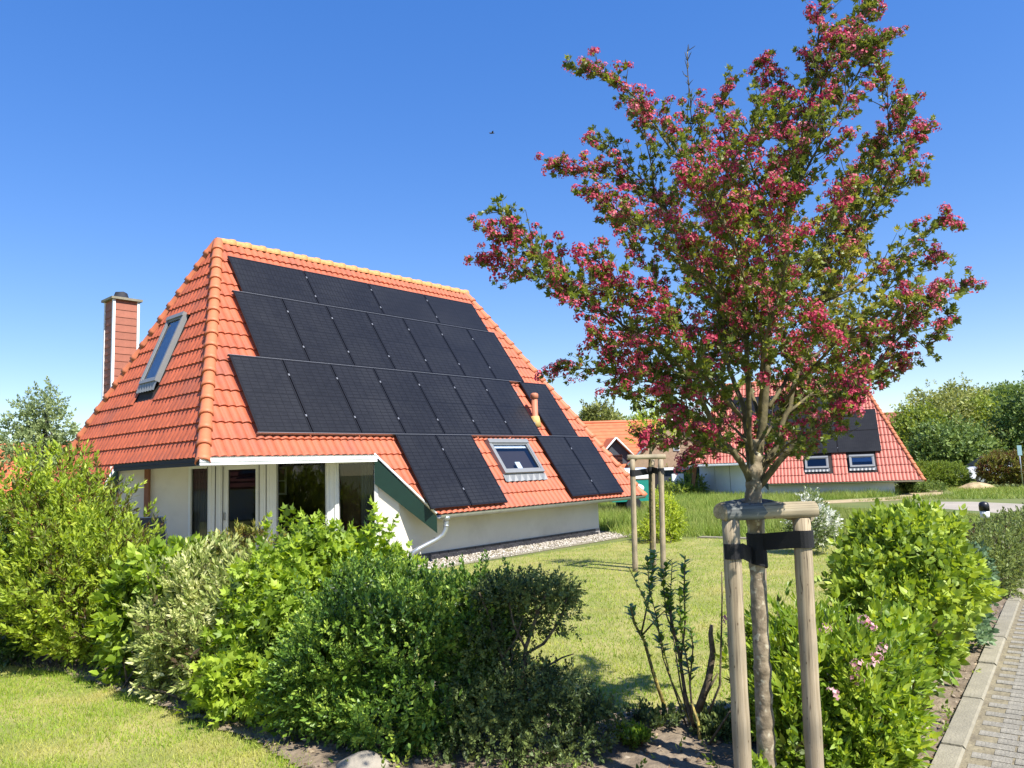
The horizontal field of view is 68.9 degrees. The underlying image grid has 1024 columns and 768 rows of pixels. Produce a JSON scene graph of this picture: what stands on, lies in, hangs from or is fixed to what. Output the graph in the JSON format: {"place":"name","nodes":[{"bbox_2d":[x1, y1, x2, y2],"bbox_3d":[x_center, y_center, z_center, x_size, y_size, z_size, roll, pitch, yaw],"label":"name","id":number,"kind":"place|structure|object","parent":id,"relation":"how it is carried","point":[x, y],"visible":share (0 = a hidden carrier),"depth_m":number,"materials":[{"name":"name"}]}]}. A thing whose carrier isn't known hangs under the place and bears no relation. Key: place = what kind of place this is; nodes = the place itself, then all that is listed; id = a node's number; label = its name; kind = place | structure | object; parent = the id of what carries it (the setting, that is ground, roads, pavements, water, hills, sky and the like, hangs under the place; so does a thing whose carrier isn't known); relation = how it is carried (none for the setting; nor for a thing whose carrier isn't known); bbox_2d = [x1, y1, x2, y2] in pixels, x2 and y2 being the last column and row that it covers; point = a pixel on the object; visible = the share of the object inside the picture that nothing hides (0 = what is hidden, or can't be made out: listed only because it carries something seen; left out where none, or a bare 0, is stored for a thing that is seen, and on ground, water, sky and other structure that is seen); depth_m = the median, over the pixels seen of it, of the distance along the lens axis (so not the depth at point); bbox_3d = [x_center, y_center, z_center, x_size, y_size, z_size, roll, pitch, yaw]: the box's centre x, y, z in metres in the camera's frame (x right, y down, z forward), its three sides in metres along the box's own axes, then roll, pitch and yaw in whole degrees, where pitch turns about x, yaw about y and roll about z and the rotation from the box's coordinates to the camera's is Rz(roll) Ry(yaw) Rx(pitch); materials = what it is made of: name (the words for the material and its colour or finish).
{"place":"outdoors","nodes":[
{"label":"outdoors","id":0,"kind":"place"},
{"bbox_2d":[0,442,71,525],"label":"house","id":1,"kind":"structure","parent":0,"point":[8,472],"depth_m":31.28,"materials":[{"name":"orange tile"}]},
{"bbox_2d":[0,659,327,767],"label":"lawn","id":2,"kind":"structure","parent":0,"point":[100,746],"depth_m":5.00,"materials":[{"name":"green plant"}]},
{"bbox_2d":[17,237,646,572],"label":"house","id":3,"kind":"structure","parent":0,"point":[246,383],"depth_m":14.93,"materials":[{"name":"orange tile"}]},
{"bbox_2d":[279,467,286,494],"bbox_3d":[-4.831,1.990,15.297,0.420,0.570,0.020,-2,-7,-3],"label":"inner window","id":4,"kind":"structure","parent":3,"relation":"in","point":[285,468],"depth_m":15.29,"materials":[{"name":"black paint"}]},
{"bbox_2d":[188,459,378,557],"bbox_3d":[-4.174,2.402,13.694,3.430,2.000,0.160,-2,-7,-3],"label":"window frame","id":5,"kind":"structure","parent":3,"relation":"in","point":[267,475],"depth_m":13.66,"materials":[{"name":"white paint"}]},
{"bbox_2d":[0,478,1023,767],"bbox_3d":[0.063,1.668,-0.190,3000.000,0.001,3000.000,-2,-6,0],"label":"ground","id":6,"kind":"structure","parent":0,"point":[894,502],"depth_m":24.35,"materials":[{"name":"brown soil"}]},
{"bbox_2d":[0,375,81,539],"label":"tree","id":7,"kind":"object","parent":6,"relation":"on","point":[39,426],"visible":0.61,"depth_m":20.82,"materials":[{"name":"green plant"}]},
{"bbox_2d":[0,583,1010,767],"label":"soil bed","id":8,"kind":"object","parent":6,"relation":"on","point":[667,738],"visible":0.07,"depth_m":4.49,"materials":[{"name":"brown soil"}]},
{"bbox_2d":[0,506,71,666],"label":"shrub","id":9,"kind":"object","parent":8,"relation":"on","point":[4,648],"visible":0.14,"depth_m":7.03,"materials":[{"name":"green plant"}]},
{"bbox_2d":[0,435,168,669],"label":"shrub","id":10,"kind":"object","parent":8,"relation":"on","point":[67,549],"visible":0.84,"depth_m":6.99,"materials":[{"name":"green plant"}]},
{"bbox_2d":[82,531,219,692],"bbox_3d":[-3.026,2.001,6.534,1.213,1.392,1.100,-2,-6,0],"label":"shrub","id":11,"kind":"object","parent":8,"relation":"on","point":[128,583],"visible":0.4,"depth_m":6.27,"materials":[{"name":"green plant"}]},
{"bbox_2d":[118,528,276,707],"bbox_3d":[-2.375,1.851,6.025,1.596,1.340,1.286,-7,-8,37],"label":"shrub","id":12,"kind":"object","parent":8,"relation":"on","point":[178,616],"visible":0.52,"depth_m":5.76,"materials":[{"name":"green plant"}]},
{"bbox_2d":[193,516,291,568],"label":"shrub","id":13,"kind":"object","parent":8,"relation":"on","point":[243,529],"visible":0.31,"depth_m":6.57,"materials":[{"name":"green plant"}]},
{"bbox_2d":[172,495,426,741],"bbox_3d":[-1.518,1.712,5.695,1.606,1.684,1.899,-7,-8,36],"label":"shrub","id":14,"kind":"object","parent":8,"relation":"on","point":[258,617],"visible":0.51,"depth_m":5.38,"materials":[{"name":"green plant"}]},
{"bbox_2d":[336,750,389,767],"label":"stone","id":15,"kind":"object","parent":8,"relation":"on","point":[367,759],"visible":0.97,"depth_m":4.20,"materials":[{"name":"grey stone"}]},
{"bbox_2d":[256,542,537,762],"bbox_3d":[-0.772,1.715,4.936,1.592,1.319,1.596,4,-9,-41],"label":"shrub","id":16,"kind":"object","parent":8,"relation":"on","point":[385,654],"visible":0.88,"depth_m":4.59,"materials":[{"name":"green plant"}]},
{"bbox_2d":[1,597,1006,766],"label":"clods","id":17,"kind":"object","parent":8,"relation":"on","point":[415,760],"visible":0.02,"depth_m":4.63,"materials":[{"name":"brown soil"}]},
{"bbox_2d":[3,586,1011,767],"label":"leaf litter","id":18,"kind":"object","parent":8,"relation":"on","point":[638,751],"visible":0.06,"depth_m":4.54,"materials":[{"name":"brown plant"}]},
{"bbox_2d":[17,567,1004,767],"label":"weeds","id":19,"kind":"object","parent":8,"relation":"on","point":[946,725],"visible":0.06,"depth_m":4.34,"materials":[{"name":"green plant"}]},
{"bbox_2d":[430,562,634,767],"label":"shrub","id":20,"kind":"object","parent":8,"relation":"on","point":[516,711],"visible":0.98,"depth_m":4.44,"materials":[{"name":"green plant"}]},
{"bbox_2d":[612,719,657,746],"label":"plant","id":21,"kind":"object","parent":8,"relation":"on","point":[635,733],"visible":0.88,"depth_m":4.41,"materials":[{"name":"green plant"}]},
{"bbox_2d":[624,548,730,744],"bbox_3d":[1.069,1.659,4.758,0.325,1.137,0.979,1,-7,-25],"label":"shrub","id":22,"kind":"object","parent":8,"relation":"on","point":[680,612],"visible":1,"depth_m":4.77,"materials":[{"name":"green plant"}]},
{"bbox_2d":[621,696,755,743],"bbox_3d":[1.116,2.114,4.645,0.917,0.259,0.473,-4,-7,16],"label":"plant","id":23,"kind":"object","parent":8,"relation":"on","point":[713,720],"visible":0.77,"depth_m":4.64,"materials":[{"name":"green plant"}]},
{"bbox_2d":[463,0,988,767],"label":"flowering tree","id":24,"kind":"object","parent":8,"relation":"on","point":[731,328],"visible":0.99,"depth_m":3.78,"materials":[{"name":"pink plant"}]},
{"bbox_2d":[713,498,823,767],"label":"tree guard","id":25,"kind":"object","parent":8,"relation":"on","point":[801,515],"visible":0.81,"depth_m":3.67,"materials":[{"name":"brown wood"}]},
{"bbox_2d":[751,749,785,767],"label":"plant","id":26,"kind":"object","parent":8,"relation":"on","point":[762,763],"visible":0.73,"depth_m":3.67,"materials":[{"name":"green plant"}]},
{"bbox_2d":[714,572,942,767],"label":"shrub","id":27,"kind":"object","parent":8,"relation":"on","point":[870,678],"visible":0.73,"depth_m":3.96,"materials":[{"name":"green plant"}]},
{"bbox_2d":[852,597,964,707],"bbox_3d":[2.701,1.918,5.244,0.729,0.779,1.145,-8,-9,44],"label":"shrub","id":28,"kind":"object","parent":8,"relation":"on","point":[900,618],"visible":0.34,"depth_m":5.23,"materials":[{"name":"green plant"}]},
{"bbox_2d":[814,493,1008,671],"bbox_3d":[3.436,1.702,6.456,1.785,1.461,1.483,2,-8,-33],"label":"shrub","id":29,"kind":"object","parent":8,"relation":"on","point":[912,554],"visible":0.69,"depth_m":6.13,"materials":[{"name":"green plant"}]},
{"bbox_2d":[965,540,1000,650],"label":"shrub","id":30,"kind":"object","parent":8,"relation":"on","point":[985,631],"visible":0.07,"depth_m":6.53,"materials":[{"name":"green plant"}]},
{"bbox_2d":[418,530,628,568],"bbox_3d":[0.550,3.485,16.072,1.401,0.035,7.342,-8,-9,41],"label":"gravel bed","id":31,"kind":"object","parent":6,"relation":"on","point":[534,550],"visible":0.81,"depth_m":15.18,"materials":[{"name":"grey gravel"}]},
{"bbox_2d":[578,396,626,420],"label":"tree","id":32,"kind":"object","parent":6,"relation":"on","point":[597,411],"visible":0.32,"depth_m":61.24,"materials":[{"name":"green plant"}]},
{"bbox_2d":[611,467,648,509],"bbox_3d":[4.078,3.791,26.719,1.430,1.549,1.620,-1,-7,-6],"label":"trailer","id":33,"kind":"object","parent":6,"relation":"on","point":[642,484],"visible":0.2,"depth_m":26.08,"materials":[{"name":"teal paint"}]},
{"bbox_2d":[625,412,648,419],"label":"tree","id":34,"kind":"object","parent":6,"relation":"on","point":[628,418],"visible":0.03,"depth_m":65.42,"materials":[{"name":"green plant"}]},
{"bbox_2d":[582,419,704,467],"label":"house","id":35,"kind":"structure","parent":6,"relation":"on","point":[611,435],"depth_m":47.17,"materials":[{"name":"orange tile"}]},
{"bbox_2d":[627,419,695,478],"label":"house","id":36,"kind":"structure","parent":6,"relation":"on","point":[669,461],"depth_m":41.36,"materials":[{"name":"beige brick"}]},
{"bbox_2d":[655,467,698,491],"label":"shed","id":37,"kind":"structure","parent":6,"relation":"on","point":[668,471],"depth_m":37.70,"materials":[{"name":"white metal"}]},
{"bbox_2d":[671,474,683,494],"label":"gate pillar","id":38,"kind":"structure","parent":6,"relation":"on","point":[674,477],"depth_m":36.09,"materials":[{"name":"white"}]},
{"bbox_2d":[656,470,709,495],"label":"shrub","id":39,"kind":"object","parent":6,"relation":"on","point":[688,486],"visible":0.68,"depth_m":35.55,"materials":[{"name":"green plant"}]},
{"bbox_2d":[691,467,696,491],"bbox_3d":[8.636,4.609,35.530,0.460,1.600,0.120,-2,-6,0],"label":"timber post","id":40,"kind":"object","parent":6,"relation":"on","point":[693,477],"visible":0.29,"depth_m":35.49,"materials":[{"name":"brown wood"}]},
{"bbox_2d":[688,376,926,494],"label":"house","id":41,"kind":"structure","parent":6,"relation":"on","point":[873,452],"depth_m":32.55,"materials":[{"name":"red tile"}]},
{"bbox_2d":[715,465,730,493],"bbox_3d":[10.146,4.670,35.679,0.170,1.700,1.071,1,-7,-23],"label":"door","id":42,"kind":"structure","parent":41,"relation":"in","point":[722,476],"depth_m":35.67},
{"bbox_2d":[894,479,948,492],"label":"shrub","id":43,"kind":"object","parent":6,"relation":"on","point":[919,487],"visible":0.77,"depth_m":32.28,"materials":[{"name":"green plant"}]},
{"bbox_2d":[885,397,958,445],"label":"tree","id":44,"kind":"object","parent":6,"relation":"on","point":[920,413],"visible":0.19,"depth_m":47.22,"materials":[{"name":"green plant"}]},
{"bbox_2d":[851,484,1023,500],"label":"meadow grass","id":45,"kind":"structure","parent":6,"relation":"on","point":[974,494],"depth_m":28.59,"materials":[{"name":"green plant"}]},
{"bbox_2d":[889,379,989,434],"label":"tree","id":46,"kind":"object","parent":6,"relation":"on","point":[939,398],"visible":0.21,"depth_m":51.18,"materials":[{"name":"green plant"}]},
{"bbox_2d":[915,460,973,487],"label":"hedge","id":47,"kind":"object","parent":6,"relation":"on","point":[947,473],"visible":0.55,"depth_m":35.15,"materials":[{"name":"green plant"}]},
{"bbox_2d":[910,371,990,413],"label":"tree","id":48,"kind":"object","parent":6,"relation":"on","point":[948,388],"visible":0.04,"depth_m":55.58,"materials":[{"name":"green plant"}]},
{"bbox_2d":[903,410,1007,465],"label":"tree","id":49,"kind":"object","parent":6,"relation":"on","point":[970,443],"visible":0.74,"depth_m":42.80,"materials":[{"name":"green plant"}]},
{"bbox_2d":[956,482,992,488],"bbox_3d":[21.107,4.610,33.785,1.803,0.330,1.307,-2,-6,0],"label":"sand heap","id":50,"kind":"object","parent":6,"relation":"on","point":[975,485],"visible":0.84,"depth_m":33.58,"materials":[{"name":"beige sand"}]},
{"bbox_2d":[957,458,1009,482],"bbox_3d":[25.207,4.445,38.786,4.210,1.417,1.798,-3,-7,4],"label":"parked car","id":51,"kind":"object","parent":6,"relation":"on","point":[971,467],"visible":0.09,"depth_m":38.10,"materials":[{"name":"white paint"}]},
{"bbox_2d":[978,501,989,520],"bbox_3d":[7.867,2.378,12.377,0.156,0.850,0.154,-2,-6,0],"label":"bollard light","id":52,"kind":"object","parent":6,"relation":"on","point":[984,507],"visible":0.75,"depth_m":12.36,"materials":[{"name":"black paint"}]},
{"bbox_2d":[949,388,1019,428],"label":"tree","id":53,"kind":"object","parent":6,"relation":"on","point":[982,412],"visible":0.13,"depth_m":51.09,"materials":[{"name":"green plant"}]},
{"bbox_2d":[966,502,1023,598],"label":"hedge","id":54,"kind":"object","parent":6,"relation":"on","point":[1001,535],"visible":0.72,"depth_m":8.75,"materials":[{"name":"green plant"}]},
{"bbox_2d":[975,379,1015,395],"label":"tree","id":55,"kind":"object","parent":6,"relation":"on","point":[994,388],"visible":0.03,"depth_m":59.59,"materials":[{"name":"green plant"}]},
{"bbox_2d":[968,420,1023,451],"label":"tree","id":56,"kind":"object","parent":6,"relation":"on","point":[997,437],"visible":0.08,"depth_m":45.64,"materials":[{"name":"green plant"}]},
{"bbox_2d":[972,448,1023,486],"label":"shrub","id":57,"kind":"object","parent":6,"relation":"on","point":[994,462],"visible":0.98,"depth_m":34.31,"materials":[{"name":"brown plant"}]},
{"bbox_2d":[974,380,1023,418],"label":"tree","id":58,"kind":"object","parent":6,"relation":"on","point":[1003,389],"visible":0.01,"depth_m":53.88,"materials":[{"name":"green plant"}]},
{"bbox_2d":[979,370,1023,450],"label":"tree","id":59,"kind":"object","parent":6,"relation":"on","point":[1013,405],"visible":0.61,"depth_m":45.69,"materials":[{"name":"green plant"}]},
{"bbox_2d":[1017,445,1023,485],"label":"road sign","id":60,"kind":"object","parent":6,"relation":"on","point":[1019,450],"visible":0.78,"depth_m":33.72,"materials":[{"name":"metal"}]},
{"bbox_2d":[0,0,1023,441],"label":"sky","id":61,"kind":"structure","parent":0,"point":[136,135],"materials":[{"name":"blue"}]},
{"bbox_2d":[208,537,846,711],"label":"lawn","id":62,"kind":"structure","parent":0,"point":[628,637],"depth_m":8.67,"materials":[{"name":"green plant"}]},
{"bbox_2d":[627,454,665,571],"bbox_3d":[2.175,2.086,12.078,0.630,1.891,0.682,-2,-6,0],"label":"tree guard","id":63,"kind":"object","parent":62,"relation":"on","point":[652,470],"visible":0.86,"depth_m":11.84,"materials":[{"name":"brown wood"}]},
{"bbox_2d":[624,395,676,564],"bbox_3d":[2.338,1.536,12.056,0.950,2.896,0.921,-2,-6,0],"label":"young tree","id":64,"kind":"object","parent":62,"relation":"on","point":[651,521],"visible":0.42,"depth_m":12.09,"materials":[{"name":"green plant"}]},
{"bbox_2d":[637,488,690,543],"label":"shrub","id":65,"kind":"object","parent":62,"relation":"on","point":[673,527],"visible":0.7,"depth_m":16.02,"materials":[{"name":"green plant"}]},
{"bbox_2d":[780,484,842,553],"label":"shrub","id":66,"kind":"object","parent":62,"relation":"on","point":[821,521],"visible":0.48,"depth_m":12.96,"materials":[{"name":"white plant"}]},
{"bbox_2d":[698,536,823,539],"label":"garden path","id":67,"kind":"structure","parent":0,"point":[718,537],"depth_m":16.35,"materials":[{"name":"stone"}]},
{"bbox_2d":[598,483,979,537],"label":"meadow grass","id":68,"kind":"structure","parent":0,"point":[698,513],"depth_m":22.99,"materials":[{"name":"green plant"}]},
{"bbox_2d":[818,490,942,503],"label":"sandy track","id":69,"kind":"structure","parent":0,"point":[866,500],"depth_m":28.78,"materials":[{"name":"beige sand"}]},
{"bbox_2d":[884,412,896,421],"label":"house","id":70,"kind":"structure","parent":0,"point":[889,413],"depth_m":94.12,"materials":[{"name":"orange brick"}]},
{"bbox_2d":[835,506,993,521],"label":"meadow grass","id":71,"kind":"structure","parent":0,"point":[967,514],"depth_m":19.83,"materials":[{"name":"green plant"}]},
{"bbox_2d":[929,502,1022,512],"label":"road","id":72,"kind":"structure","parent":0,"point":[974,506],"depth_m":22.96,"materials":[{"name":"grey asphalt"}]},
{"bbox_2d":[929,579,1023,767],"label":"path","id":73,"kind":"structure","parent":0,"point":[985,729],"depth_m":4.76,"materials":[{"name":"stone"}]},
{"label":"terrace","id":74,"kind":"structure","parent":0,"visible":0},
{"bbox_2d":[133,516,167,543],"bbox_3d":[-6.210,2.848,13.002,0.580,1.088,0.615,-2,-7,-3],"label":"garden chair","id":75,"kind":"object","parent":74,"relation":"on","point":[147,519],"visible":0.09,"depth_m":12.77,"materials":[{"name":"grey fabric"}]}
]}

